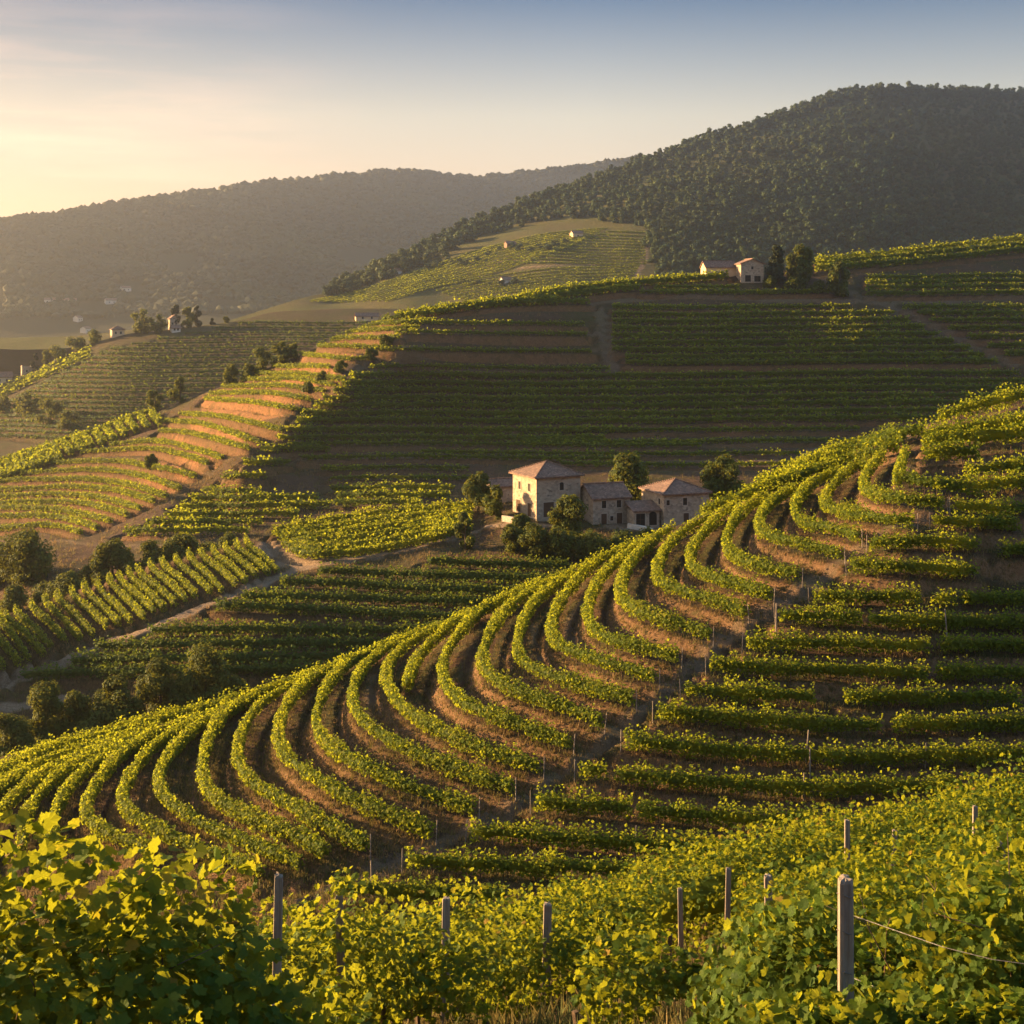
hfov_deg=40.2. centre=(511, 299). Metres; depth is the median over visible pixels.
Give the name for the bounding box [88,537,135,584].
tree
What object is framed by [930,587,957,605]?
vine row
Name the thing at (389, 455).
vine row
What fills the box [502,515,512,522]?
garden wall
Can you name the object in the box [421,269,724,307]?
vine row
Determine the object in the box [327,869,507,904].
vine row
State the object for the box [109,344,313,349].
vine row
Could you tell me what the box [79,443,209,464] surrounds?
vine row
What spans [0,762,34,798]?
vine row
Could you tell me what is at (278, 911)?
trellis post
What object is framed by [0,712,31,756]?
tree
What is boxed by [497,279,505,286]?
bush
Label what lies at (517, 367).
vine row
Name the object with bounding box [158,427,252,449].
vine row
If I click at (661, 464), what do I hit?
vine row
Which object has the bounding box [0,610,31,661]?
vine row
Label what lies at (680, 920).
trellis post
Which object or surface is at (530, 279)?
vine row
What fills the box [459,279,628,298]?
vine row
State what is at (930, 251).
vine row
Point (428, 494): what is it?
vine row
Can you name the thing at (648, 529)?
shrub
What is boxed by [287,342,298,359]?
bush
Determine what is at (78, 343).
tree
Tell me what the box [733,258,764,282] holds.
hilltop house
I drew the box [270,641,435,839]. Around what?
vine row
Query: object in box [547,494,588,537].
tree
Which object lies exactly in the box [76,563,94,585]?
tree
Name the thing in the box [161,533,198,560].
tree
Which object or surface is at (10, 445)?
side ridge
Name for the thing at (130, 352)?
vine row
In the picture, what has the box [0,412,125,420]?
vine row
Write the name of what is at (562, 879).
vine row
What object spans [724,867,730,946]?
trellis post
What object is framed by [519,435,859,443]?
vine row
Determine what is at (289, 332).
vine row
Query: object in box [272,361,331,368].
vine row
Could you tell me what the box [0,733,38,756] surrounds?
bush
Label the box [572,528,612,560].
shrub
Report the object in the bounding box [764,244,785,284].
tree
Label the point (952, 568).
vine row
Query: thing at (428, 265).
bush
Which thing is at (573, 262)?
vine row
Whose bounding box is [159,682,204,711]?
bush
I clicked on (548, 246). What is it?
bush
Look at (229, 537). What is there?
tree
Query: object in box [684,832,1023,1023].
vine row
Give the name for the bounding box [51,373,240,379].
vine row
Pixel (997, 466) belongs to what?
vine row
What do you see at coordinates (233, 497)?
vine row
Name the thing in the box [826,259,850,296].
tree
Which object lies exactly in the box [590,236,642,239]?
vine row
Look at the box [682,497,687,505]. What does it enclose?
window
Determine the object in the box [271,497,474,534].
vine row
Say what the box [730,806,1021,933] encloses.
vine row
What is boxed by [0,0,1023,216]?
sky
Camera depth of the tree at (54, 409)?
606.09 m
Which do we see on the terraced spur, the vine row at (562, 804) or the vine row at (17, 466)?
the vine row at (562, 804)
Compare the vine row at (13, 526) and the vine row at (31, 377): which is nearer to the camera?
the vine row at (13, 526)
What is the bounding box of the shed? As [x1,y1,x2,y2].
[624,500,661,527]
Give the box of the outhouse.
[488,477,512,502]
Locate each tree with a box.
[0,394,11,411]
[0,527,56,585]
[0,543,7,584]
[0,584,28,615]
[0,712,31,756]
[13,390,43,417]
[26,680,64,743]
[29,352,39,370]
[30,580,53,603]
[35,397,66,423]
[42,350,51,364]
[44,570,87,598]
[50,344,66,358]
[57,409,80,429]
[57,689,97,738]
[65,336,86,350]
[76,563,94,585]
[88,328,102,342]
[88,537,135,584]
[88,674,135,726]
[115,560,139,575]
[130,308,149,332]
[135,539,167,567]
[135,657,179,714]
[148,314,168,333]
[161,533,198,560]
[170,304,183,327]
[172,641,229,704]
[181,306,196,327]
[193,305,201,326]
[196,541,218,553]
[218,531,235,548]
[223,316,229,322]
[462,471,491,512]
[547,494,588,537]
[607,452,651,500]
[654,263,666,275]
[666,262,679,272]
[671,259,684,270]
[683,266,690,274]
[699,453,745,500]
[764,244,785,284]
[784,243,816,281]
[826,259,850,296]
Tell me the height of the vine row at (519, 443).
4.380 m
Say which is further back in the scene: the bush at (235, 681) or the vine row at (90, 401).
the vine row at (90, 401)
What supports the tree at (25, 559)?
on the vineyard hill at (600, 308)
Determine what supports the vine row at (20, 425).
on the side ridge
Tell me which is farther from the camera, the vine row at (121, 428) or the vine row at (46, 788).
the vine row at (121, 428)
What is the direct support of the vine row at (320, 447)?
on the vineyard hill at (600, 308)
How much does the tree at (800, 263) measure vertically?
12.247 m
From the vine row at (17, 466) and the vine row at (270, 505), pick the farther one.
the vine row at (17, 466)
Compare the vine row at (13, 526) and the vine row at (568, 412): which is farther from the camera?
the vine row at (568, 412)
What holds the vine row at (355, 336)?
on the vineyard hill at (600, 308)
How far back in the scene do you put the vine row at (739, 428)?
357.53 m
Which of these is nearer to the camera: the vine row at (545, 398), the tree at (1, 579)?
the tree at (1, 579)
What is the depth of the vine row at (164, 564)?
199.53 m
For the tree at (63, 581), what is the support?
on the vineyard hill at (600, 308)
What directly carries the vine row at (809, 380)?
on the vineyard hill at (600, 308)
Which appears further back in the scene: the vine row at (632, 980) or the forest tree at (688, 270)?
the forest tree at (688, 270)
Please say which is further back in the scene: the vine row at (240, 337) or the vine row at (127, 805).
the vine row at (240, 337)
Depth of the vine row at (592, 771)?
77.04 m
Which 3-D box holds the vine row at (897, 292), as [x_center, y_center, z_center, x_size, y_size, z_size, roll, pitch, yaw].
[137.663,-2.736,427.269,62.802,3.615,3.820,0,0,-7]
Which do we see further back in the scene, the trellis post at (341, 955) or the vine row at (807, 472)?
the vine row at (807, 472)
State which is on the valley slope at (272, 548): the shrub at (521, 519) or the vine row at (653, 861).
the shrub at (521, 519)
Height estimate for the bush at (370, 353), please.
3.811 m
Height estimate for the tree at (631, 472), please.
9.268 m
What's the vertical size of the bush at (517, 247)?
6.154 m
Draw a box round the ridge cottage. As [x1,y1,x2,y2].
[170,325,181,332]
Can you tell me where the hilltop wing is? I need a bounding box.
[699,260,735,276]
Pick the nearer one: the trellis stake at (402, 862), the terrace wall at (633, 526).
the trellis stake at (402, 862)
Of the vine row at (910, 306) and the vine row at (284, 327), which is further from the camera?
the vine row at (284, 327)
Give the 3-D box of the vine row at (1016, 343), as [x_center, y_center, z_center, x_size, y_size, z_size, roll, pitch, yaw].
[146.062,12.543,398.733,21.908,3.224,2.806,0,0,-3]
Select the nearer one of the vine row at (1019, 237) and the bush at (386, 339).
the bush at (386, 339)
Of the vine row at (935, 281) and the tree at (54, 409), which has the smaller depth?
the vine row at (935, 281)
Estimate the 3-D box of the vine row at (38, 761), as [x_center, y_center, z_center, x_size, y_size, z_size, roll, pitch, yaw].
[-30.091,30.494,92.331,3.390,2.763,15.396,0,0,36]
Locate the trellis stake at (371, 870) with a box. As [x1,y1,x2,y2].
[370,860,371,896]
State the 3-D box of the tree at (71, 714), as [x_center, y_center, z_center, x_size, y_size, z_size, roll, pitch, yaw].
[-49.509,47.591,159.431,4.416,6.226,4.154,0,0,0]
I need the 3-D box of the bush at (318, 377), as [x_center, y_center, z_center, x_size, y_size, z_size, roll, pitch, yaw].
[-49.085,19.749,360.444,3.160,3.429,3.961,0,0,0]
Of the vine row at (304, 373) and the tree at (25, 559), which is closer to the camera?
the tree at (25, 559)
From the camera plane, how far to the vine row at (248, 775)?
77.74 m
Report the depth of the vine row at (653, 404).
369.37 m
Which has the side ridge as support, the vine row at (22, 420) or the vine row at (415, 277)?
the vine row at (22, 420)
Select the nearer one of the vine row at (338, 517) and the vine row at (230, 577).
the vine row at (230, 577)
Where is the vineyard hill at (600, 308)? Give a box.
[0,246,1023,607]
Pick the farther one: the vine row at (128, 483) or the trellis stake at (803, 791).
the vine row at (128, 483)
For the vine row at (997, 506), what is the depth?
101.04 m
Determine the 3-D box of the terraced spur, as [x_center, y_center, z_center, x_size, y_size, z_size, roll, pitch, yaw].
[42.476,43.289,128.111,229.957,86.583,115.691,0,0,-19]
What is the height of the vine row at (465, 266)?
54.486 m
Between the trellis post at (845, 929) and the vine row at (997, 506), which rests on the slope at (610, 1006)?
the trellis post at (845, 929)
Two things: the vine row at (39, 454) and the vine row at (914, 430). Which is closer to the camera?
the vine row at (914, 430)
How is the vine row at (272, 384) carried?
on the vineyard hill at (600, 308)
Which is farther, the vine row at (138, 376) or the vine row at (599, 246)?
the vine row at (599, 246)
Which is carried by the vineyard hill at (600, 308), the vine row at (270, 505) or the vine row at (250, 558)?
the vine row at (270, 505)
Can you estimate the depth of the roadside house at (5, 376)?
730.89 m
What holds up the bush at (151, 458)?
on the vineyard hill at (600, 308)
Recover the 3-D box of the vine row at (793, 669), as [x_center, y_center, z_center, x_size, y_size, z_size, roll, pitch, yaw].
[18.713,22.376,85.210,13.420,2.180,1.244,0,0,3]
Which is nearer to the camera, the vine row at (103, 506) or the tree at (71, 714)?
the tree at (71, 714)
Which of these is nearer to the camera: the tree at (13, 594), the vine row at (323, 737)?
the vine row at (323, 737)
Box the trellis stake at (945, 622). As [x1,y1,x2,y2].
[944,609,946,636]
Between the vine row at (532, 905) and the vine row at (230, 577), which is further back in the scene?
the vine row at (230, 577)
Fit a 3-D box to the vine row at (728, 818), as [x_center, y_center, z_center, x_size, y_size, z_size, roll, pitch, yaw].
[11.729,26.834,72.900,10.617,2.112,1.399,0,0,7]
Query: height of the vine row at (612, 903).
2.546 m
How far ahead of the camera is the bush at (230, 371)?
412.09 m
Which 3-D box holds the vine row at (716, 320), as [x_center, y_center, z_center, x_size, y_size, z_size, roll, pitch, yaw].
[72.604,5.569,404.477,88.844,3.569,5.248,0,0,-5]
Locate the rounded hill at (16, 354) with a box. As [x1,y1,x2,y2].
[0,94,1023,373]
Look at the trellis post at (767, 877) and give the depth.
18.45 m
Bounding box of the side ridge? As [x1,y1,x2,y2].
[0,309,405,457]
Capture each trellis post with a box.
[272,872,282,1006]
[335,895,344,1018]
[441,896,449,1023]
[541,901,551,1009]
[677,887,683,949]
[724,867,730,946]
[764,873,772,907]
[836,874,853,1001]
[844,819,849,874]
[891,829,897,881]
[972,805,977,840]
[999,841,1005,860]
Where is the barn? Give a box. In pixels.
[638,478,712,527]
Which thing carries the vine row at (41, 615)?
on the valley slope at (272, 548)
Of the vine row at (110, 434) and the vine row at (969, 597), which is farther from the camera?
the vine row at (110, 434)
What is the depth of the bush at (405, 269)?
1100.85 m
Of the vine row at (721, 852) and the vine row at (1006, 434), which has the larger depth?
the vine row at (1006, 434)
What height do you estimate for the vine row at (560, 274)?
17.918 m
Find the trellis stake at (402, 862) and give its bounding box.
[401,848,402,872]
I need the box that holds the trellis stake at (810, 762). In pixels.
[809,747,810,778]
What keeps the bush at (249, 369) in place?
on the vineyard hill at (600, 308)
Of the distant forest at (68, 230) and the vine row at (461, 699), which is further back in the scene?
the distant forest at (68, 230)
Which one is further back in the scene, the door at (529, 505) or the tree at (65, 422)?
the tree at (65, 422)
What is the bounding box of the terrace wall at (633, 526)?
[627,523,652,530]
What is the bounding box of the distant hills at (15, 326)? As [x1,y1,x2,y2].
[0,156,633,337]
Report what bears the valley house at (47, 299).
on the distant hills at (15, 326)
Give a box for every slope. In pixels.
[0,497,739,747]
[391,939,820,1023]
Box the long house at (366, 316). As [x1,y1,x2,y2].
[354,313,379,321]
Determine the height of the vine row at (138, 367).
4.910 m
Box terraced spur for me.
[0,399,1023,948]
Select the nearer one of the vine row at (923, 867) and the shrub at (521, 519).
the vine row at (923, 867)
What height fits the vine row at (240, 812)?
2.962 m
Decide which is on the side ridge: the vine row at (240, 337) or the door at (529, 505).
the vine row at (240, 337)
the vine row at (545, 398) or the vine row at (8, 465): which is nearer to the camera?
the vine row at (545, 398)
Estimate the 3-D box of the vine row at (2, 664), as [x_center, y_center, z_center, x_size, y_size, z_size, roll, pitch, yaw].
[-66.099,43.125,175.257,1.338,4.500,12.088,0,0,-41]
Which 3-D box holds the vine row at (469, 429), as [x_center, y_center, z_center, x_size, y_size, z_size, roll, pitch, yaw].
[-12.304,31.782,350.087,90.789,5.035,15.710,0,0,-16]
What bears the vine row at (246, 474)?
on the vineyard hill at (600, 308)
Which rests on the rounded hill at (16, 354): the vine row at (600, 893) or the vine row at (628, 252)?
the vine row at (628, 252)
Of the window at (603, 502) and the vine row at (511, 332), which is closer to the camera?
the window at (603, 502)
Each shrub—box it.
[500,523,525,553]
[511,513,531,529]
[517,521,550,557]
[542,526,580,562]
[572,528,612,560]
[607,528,638,550]
[636,526,655,537]
[762,275,776,287]
[783,275,808,288]
[807,279,826,292]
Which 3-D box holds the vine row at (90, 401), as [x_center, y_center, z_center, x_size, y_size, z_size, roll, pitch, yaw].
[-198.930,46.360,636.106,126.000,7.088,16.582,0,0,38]
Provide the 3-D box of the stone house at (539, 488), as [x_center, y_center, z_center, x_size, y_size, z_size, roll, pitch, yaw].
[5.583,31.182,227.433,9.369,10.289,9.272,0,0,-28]
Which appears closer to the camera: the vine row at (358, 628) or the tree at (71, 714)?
the tree at (71, 714)
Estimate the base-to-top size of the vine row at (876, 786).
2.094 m
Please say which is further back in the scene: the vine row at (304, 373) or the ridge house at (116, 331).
the ridge house at (116, 331)
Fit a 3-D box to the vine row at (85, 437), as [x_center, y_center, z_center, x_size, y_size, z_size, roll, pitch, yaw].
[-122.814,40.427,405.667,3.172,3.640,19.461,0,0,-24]
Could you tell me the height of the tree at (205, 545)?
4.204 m
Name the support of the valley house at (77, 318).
on the distant hills at (15, 326)
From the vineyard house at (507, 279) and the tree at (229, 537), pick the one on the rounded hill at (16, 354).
the vineyard house at (507, 279)
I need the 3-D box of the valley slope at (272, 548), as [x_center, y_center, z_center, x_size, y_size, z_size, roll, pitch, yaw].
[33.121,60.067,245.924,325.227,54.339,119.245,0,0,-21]
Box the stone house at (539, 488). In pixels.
[508,460,584,521]
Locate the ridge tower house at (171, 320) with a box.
[167,314,178,329]
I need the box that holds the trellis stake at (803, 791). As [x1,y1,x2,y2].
[803,773,804,800]
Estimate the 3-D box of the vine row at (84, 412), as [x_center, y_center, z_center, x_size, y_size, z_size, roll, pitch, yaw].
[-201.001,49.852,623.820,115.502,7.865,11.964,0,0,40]
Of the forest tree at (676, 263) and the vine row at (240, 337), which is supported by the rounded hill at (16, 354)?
the forest tree at (676, 263)
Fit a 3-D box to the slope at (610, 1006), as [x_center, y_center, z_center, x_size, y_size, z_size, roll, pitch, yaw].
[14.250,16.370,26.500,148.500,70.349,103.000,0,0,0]
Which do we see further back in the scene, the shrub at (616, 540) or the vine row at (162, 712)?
the shrub at (616, 540)
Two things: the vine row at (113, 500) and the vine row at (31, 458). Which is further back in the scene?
the vine row at (31, 458)
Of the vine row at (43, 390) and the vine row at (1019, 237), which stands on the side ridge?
the vine row at (43, 390)
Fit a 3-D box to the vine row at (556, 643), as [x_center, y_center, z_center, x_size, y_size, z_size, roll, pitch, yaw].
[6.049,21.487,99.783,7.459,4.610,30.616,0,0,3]
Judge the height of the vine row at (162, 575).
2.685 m
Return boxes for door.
[516,498,520,512]
[527,502,531,517]
[543,501,554,517]
[600,513,607,523]
[616,512,622,522]
[648,512,657,525]
[683,512,689,522]
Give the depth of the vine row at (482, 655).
87.50 m
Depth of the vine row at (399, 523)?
221.88 m
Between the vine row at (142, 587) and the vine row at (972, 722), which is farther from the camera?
the vine row at (142, 587)
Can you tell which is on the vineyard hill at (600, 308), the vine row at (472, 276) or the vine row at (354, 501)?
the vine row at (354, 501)
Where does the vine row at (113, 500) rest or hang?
on the vineyard hill at (600, 308)
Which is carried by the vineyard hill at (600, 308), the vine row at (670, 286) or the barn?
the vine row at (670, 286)
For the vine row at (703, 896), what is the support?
on the slope at (610, 1006)
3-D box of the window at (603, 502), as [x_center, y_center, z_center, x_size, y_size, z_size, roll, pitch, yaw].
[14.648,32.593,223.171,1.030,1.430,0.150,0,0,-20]
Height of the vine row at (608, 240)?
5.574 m
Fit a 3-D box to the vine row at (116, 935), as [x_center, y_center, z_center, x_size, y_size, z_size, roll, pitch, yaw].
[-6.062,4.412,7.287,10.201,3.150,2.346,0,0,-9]
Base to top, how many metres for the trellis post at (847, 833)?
2.511 m
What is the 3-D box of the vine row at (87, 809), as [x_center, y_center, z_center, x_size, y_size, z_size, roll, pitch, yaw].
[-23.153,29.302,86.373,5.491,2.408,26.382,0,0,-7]
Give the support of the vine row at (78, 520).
on the vineyard hill at (600, 308)
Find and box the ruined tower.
[21,365,34,374]
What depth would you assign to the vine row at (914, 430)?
124.89 m
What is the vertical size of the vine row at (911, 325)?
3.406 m
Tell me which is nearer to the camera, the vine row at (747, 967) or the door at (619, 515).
the vine row at (747, 967)
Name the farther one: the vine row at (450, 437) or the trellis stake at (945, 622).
the vine row at (450, 437)
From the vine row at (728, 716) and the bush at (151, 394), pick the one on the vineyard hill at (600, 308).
the bush at (151, 394)
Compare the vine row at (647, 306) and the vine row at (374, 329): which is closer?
the vine row at (374, 329)
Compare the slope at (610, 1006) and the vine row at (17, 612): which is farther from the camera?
the vine row at (17, 612)
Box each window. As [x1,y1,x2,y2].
[527,482,530,492]
[559,482,564,490]
[601,500,606,508]
[609,515,613,521]
[616,499,621,507]
[635,513,645,525]
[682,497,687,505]
[745,275,750,281]
[754,275,760,281]
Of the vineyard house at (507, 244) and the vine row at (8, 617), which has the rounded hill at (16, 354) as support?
the vineyard house at (507, 244)
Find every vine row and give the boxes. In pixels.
[0,343,91,389]
[0,348,90,392]
[0,352,90,396]
[0,407,149,460]
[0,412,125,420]
[0,418,112,424]
[0,421,100,430]
[0,427,83,434]
[0,431,63,439]
[0,460,7,478]
[0,475,169,497]
[0,481,155,502]
[0,488,142,510]
[0,495,129,516]
[0,503,113,522]
[0,510,99,530]
[0,520,84,534]
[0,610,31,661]
[0,633,23,666]
[0,656,5,670]
[0,674,280,778]
[0,687,240,768]
[0,718,161,794]
[0,731,123,812]
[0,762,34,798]
[0,809,323,1023]
[2,407,143,414]
[2,454,14,477]
[3,609,45,656]
[5,465,181,489]
[9,397,175,404]
[9,403,163,410]
[10,453,22,475]
[11,867,505,1023]
[13,600,53,649]
[14,727,149,850]
[16,392,190,399]
[17,449,29,470]
[18,656,329,681]
[18,866,456,1023]
[26,447,39,468]
[27,388,201,394]
[27,598,67,642]
[28,877,589,1023]
[31,457,196,477]
[34,444,46,467]
[35,382,214,389]
[35,866,676,990]
[41,442,55,463]
[41,593,83,640]
[42,378,223,384]
[44,725,167,834]
[49,440,63,459]
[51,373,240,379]
[53,588,95,637]
[60,368,243,374]
[60,436,74,454]
[67,644,365,667]
[68,583,109,629]
[69,363,243,369]
[70,433,85,450]
[79,431,95,447]
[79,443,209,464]
[79,708,200,855]
[80,359,276,364]
[80,577,121,626]
[88,355,278,360]
[91,428,107,444]
[93,576,134,624]
[93,631,393,652]
[98,349,300,355]
[102,423,118,440]
[106,571,146,619]
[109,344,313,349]
[109,436,224,458]
[113,419,127,436]
[115,570,156,613]
[115,699,266,877]
[121,522,250,536]
[124,414,138,433]
[126,565,167,612]
[131,339,325,345]
[135,563,178,606]
[136,412,150,427]
[144,513,263,526]
[147,557,188,601]
[147,615,446,637]
[148,408,164,426]
[152,676,305,870]
[157,335,332,340]
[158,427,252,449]
[158,555,198,598]
[163,503,299,518]
[164,417,263,442]
[172,551,213,593]
[175,496,331,510]
[178,410,284,431]
[184,330,347,334]
[185,547,223,592]
[186,963,376,1023]
[187,488,318,502]
[195,661,331,858]
[198,547,238,586]
[199,482,261,494]
[203,394,304,411]
[208,388,313,400]
[209,542,248,583]
[212,325,357,330]
[213,595,467,621]
[220,380,326,391]
[220,469,267,478]
[222,540,258,578]
[230,651,369,851]
[233,537,270,575]
[238,320,367,325]
[239,373,335,385]
[241,584,502,607]
[242,454,290,466]
[243,533,279,572]
[254,369,346,381]
[257,441,330,453]
[258,780,1022,935]
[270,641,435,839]
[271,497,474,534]
[271,770,1023,1012]
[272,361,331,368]
[275,430,606,441]
[275,500,475,536]
[277,504,472,542]
[279,573,526,596]
[280,512,472,547]
[282,514,473,551]
[282,917,504,1023]
[285,421,640,433]
[288,516,472,558]
[290,437,701,447]
[295,410,951,424]
[295,783,1021,940]
[298,350,364,360]
[298,451,640,460]
[302,402,981,417]
[304,776,1022,936]
[310,227,606,301]
[311,622,478,816]
[313,395,985,409]
[316,341,385,348]
[316,560,560,584]
[317,229,603,301]
[319,462,469,471]
[321,389,1009,402]
[323,231,600,302]
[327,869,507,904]
[328,478,455,492]
[329,332,400,340]
[329,471,474,480]
[331,380,1023,394]
[332,233,596,302]
[332,495,423,507]
[334,486,451,500]
[338,373,1023,386]
[340,235,593,302]
[344,323,419,334]
[346,617,514,796]
[347,236,589,302]
[348,365,1020,378]
[355,238,582,302]
[359,316,436,327]
[360,774,1023,942]
[363,240,582,301]
[368,360,609,370]
[370,241,578,301]
[374,344,591,353]
[378,243,575,300]
[378,607,543,772]
[379,292,590,321]
[385,244,571,301]
[394,281,642,314]
[394,327,587,336]
[398,317,584,325]
[400,595,493,691]
[404,842,556,881]
[408,867,672,1020]
[420,447,800,456]
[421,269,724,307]
[426,551,570,570]
[429,264,639,288]
[436,267,638,290]
[436,573,573,748]
[441,270,636,292]
[447,273,634,294]
[452,276,633,297]
[452,907,658,1020]
[454,815,864,921]
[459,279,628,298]
[460,800,959,921]
[464,284,581,300]
[465,815,749,857]
[471,289,542,300]
[475,564,604,728]
[503,260,645,264]
[511,552,635,706]
[512,256,645,261]
[519,269,728,294]
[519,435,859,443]
[523,253,644,259]
[532,250,645,256]
[532,782,633,819]
[538,842,712,879]
[541,247,645,253]
[543,535,658,685]
[552,245,645,250]
[559,458,806,467]
[561,243,645,247]
[562,422,859,432]
[567,925,718,1023]
[569,240,642,245]
[577,758,608,780]
[579,238,642,242]
[580,533,679,662]
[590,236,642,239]
[597,233,645,236]
[606,230,645,232]
[611,306,895,317]
[611,313,910,324]
[611,321,925,331]
[611,327,941,338]
[611,334,953,346]
[612,301,850,309]
[612,341,971,352]
[613,518,712,640]
[613,759,959,801]
[622,723,1023,770]
[625,349,985,359]
[625,352,997,365]
[626,752,1023,963]
[635,792,831,832]
[639,287,828,294]
[650,504,751,619]
[654,695,883,737]
[655,282,739,288]
[684,495,773,602]
[684,674,816,708]
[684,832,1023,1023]
[698,460,832,517]
[703,771,1023,939]
[709,650,931,684]
[721,486,801,582]
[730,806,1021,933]
[735,975,1023,1023]
[736,806,1023,937]
[741,431,901,490]
[745,625,932,657]
[746,809,1023,947]
[753,422,906,481]
[753,475,843,561]
[760,829,1023,953]
[777,599,864,628]
[782,841,1023,997]
[789,458,864,543]
[796,414,926,460]
[811,580,922,607]
[813,239,1023,267]
[814,242,1023,271]
[815,233,1023,260]
[816,451,914,530]
[842,678,1023,709]
[847,548,979,579]
[857,445,944,511]
[864,275,1023,284]
[865,270,1023,279]
[865,281,1023,289]
[865,286,1023,296]
[866,602,1023,633]
[868,525,981,552]
[890,703,1023,737]
[891,442,910,487]
[892,828,1023,997]
[899,465,1023,497]
[902,300,1023,309]
[917,306,1023,315]
[919,434,982,465]
[921,414,1023,456]
[923,402,1023,438]
[929,313,1023,322]
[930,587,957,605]
[931,508,1021,532]
[933,654,1023,685]
[936,382,1023,426]
[936,629,1023,657]
[947,322,1023,330]
[950,490,1023,516]
[957,585,1023,609]
[962,449,1023,475]
[966,330,1023,339]
[986,339,1023,347]
[996,536,1023,558]
[1004,346,1023,355]
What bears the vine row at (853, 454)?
on the terraced spur
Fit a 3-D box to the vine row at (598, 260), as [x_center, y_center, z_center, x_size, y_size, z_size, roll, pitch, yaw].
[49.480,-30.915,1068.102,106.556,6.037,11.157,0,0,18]
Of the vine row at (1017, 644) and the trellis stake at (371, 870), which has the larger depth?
the vine row at (1017, 644)
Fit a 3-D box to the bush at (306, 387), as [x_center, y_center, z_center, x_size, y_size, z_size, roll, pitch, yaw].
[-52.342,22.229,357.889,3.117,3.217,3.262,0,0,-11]
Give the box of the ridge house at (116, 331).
[109,326,125,337]
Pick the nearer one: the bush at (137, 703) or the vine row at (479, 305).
the bush at (137, 703)
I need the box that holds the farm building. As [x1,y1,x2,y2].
[580,481,632,524]
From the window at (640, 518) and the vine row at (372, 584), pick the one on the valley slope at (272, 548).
the vine row at (372, 584)
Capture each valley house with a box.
[44,297,55,301]
[73,315,82,321]
[80,326,91,332]
[104,298,116,304]
[120,286,130,291]
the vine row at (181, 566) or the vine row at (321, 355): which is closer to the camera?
the vine row at (181, 566)
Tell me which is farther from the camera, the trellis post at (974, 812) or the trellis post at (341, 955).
the trellis post at (974, 812)
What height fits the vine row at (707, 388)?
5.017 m
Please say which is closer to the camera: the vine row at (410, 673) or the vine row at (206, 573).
the vine row at (410, 673)
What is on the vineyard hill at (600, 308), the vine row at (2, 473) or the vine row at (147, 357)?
the vine row at (2, 473)
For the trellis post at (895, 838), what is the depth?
22.36 m
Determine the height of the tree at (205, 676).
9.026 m
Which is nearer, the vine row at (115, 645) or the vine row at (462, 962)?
the vine row at (462, 962)
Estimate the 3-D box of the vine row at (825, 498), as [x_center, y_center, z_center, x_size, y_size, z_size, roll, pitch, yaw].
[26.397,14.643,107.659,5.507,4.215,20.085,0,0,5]
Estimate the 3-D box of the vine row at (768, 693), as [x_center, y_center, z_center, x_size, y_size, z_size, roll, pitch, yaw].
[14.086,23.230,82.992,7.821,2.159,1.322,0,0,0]
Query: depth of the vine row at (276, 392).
375.70 m
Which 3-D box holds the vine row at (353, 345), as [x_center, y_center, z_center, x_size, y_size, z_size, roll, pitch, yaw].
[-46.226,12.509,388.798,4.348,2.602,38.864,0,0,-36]
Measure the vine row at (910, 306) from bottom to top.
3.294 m
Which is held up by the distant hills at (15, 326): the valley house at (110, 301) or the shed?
the valley house at (110, 301)
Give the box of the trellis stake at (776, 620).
[775,603,776,635]
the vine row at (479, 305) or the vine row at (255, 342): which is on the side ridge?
the vine row at (255, 342)
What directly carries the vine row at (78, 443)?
on the vineyard hill at (600, 308)
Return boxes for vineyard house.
[394,268,402,274]
[499,277,513,284]
[504,241,516,248]
[569,230,583,238]
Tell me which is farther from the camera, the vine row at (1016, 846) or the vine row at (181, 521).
the vine row at (181, 521)
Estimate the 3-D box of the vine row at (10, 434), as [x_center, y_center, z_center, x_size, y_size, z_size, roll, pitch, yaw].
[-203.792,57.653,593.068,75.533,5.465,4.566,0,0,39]
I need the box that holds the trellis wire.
[854,916,1023,963]
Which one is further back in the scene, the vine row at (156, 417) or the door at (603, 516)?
the vine row at (156, 417)
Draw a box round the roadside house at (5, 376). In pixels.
[0,371,12,383]
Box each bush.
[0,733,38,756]
[71,717,103,735]
[126,697,146,719]
[143,453,157,469]
[145,390,164,410]
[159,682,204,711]
[167,377,186,402]
[219,673,249,694]
[222,364,238,384]
[241,363,259,377]
[252,346,271,370]
[269,340,291,364]
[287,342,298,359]
[301,381,312,392]
[315,371,325,381]
[333,360,348,372]
[364,347,378,360]
[379,334,394,345]
[401,266,410,272]
[424,263,431,268]
[453,511,475,549]
[456,258,464,264]
[481,484,503,519]
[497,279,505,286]
[509,277,518,283]
[514,244,525,250]
[543,243,554,250]
[550,240,560,245]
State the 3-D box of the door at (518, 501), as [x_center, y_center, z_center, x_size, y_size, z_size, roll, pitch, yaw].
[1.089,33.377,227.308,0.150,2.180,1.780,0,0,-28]
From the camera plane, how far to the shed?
221.94 m
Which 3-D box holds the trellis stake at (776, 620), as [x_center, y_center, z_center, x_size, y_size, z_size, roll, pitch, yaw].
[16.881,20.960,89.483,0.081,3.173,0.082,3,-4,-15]
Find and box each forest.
[0,154,636,318]
[322,80,1023,296]

